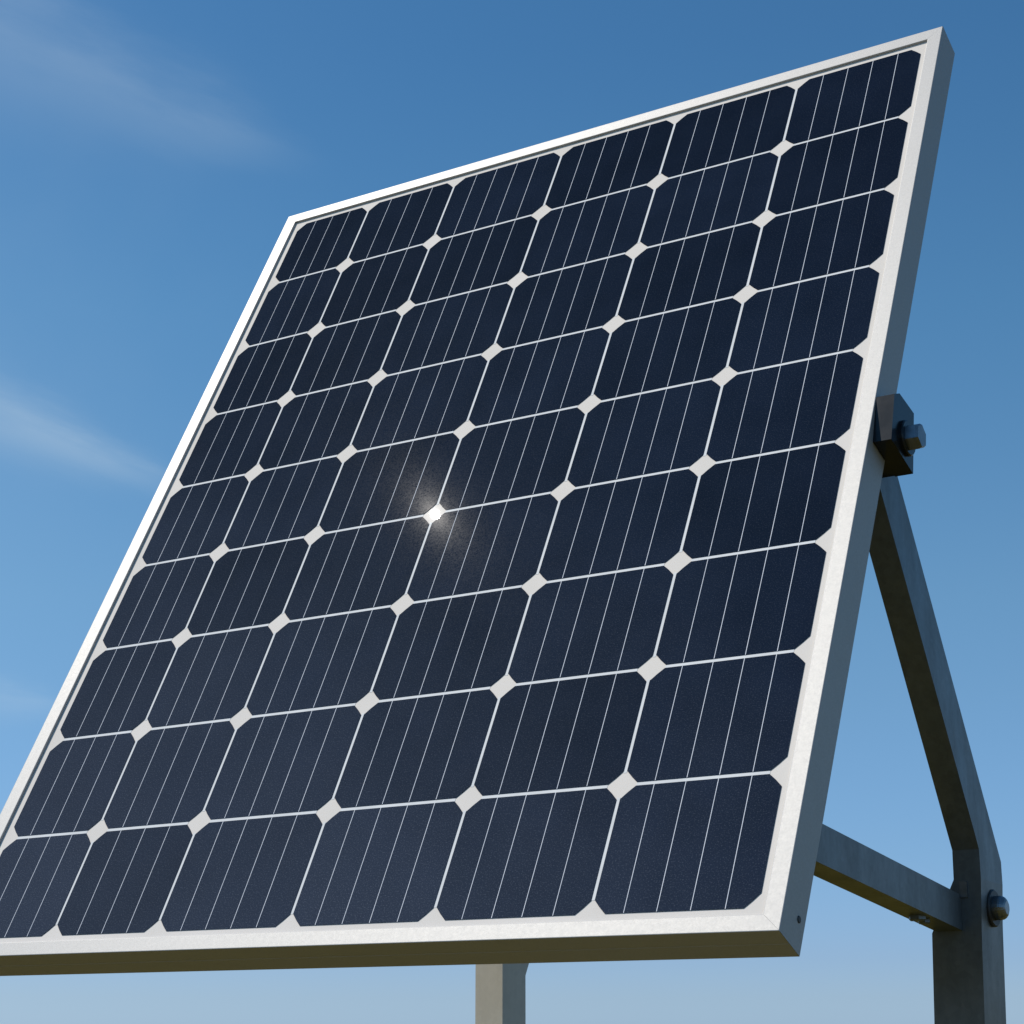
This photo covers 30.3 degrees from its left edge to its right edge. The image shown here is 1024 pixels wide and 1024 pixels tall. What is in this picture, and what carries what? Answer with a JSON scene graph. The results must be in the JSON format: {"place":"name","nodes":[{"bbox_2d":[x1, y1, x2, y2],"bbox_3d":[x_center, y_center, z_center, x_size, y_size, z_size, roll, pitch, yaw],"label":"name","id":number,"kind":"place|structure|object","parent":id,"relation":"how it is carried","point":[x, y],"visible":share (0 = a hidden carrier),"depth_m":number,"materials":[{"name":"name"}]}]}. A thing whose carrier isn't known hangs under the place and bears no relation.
{"place":"outdoors","nodes":[
{"label":"outdoors","id":0,"kind":"place"},
{"bbox_2d":[0,0,1023,1023],"label":"sky","id":1,"kind":"structure","parent":0,"point":[156,156],"materials":[{"name":"blue"}]},
{"bbox_3d":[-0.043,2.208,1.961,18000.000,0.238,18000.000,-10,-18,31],"label":"ground","id":2,"kind":"structure","parent":0,"visible":0},
{"bbox_2d":[475,963,528,1023],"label":"steel post","id":3,"kind":"object","parent":2,"relation":"on","point":[500,993],"visible":0.01,"depth_m":2.78,"materials":[{"name":"grey metal"}]},
{"bbox_2d":[814,393,1009,1023],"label":"steel post","id":4,"kind":"object","parent":2,"relation":"on","point":[965,915],"visible":0.98,"depth_m":2.39,"materials":[{"name":"metal"}]},
{"bbox_2d":[0,26,954,975],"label":"solar panel","id":5,"kind":"object","parent":4,"relation":"attached to","point":[486,586],"visible":1,"depth_m":2.47,"materials":[{"name":"glass"}]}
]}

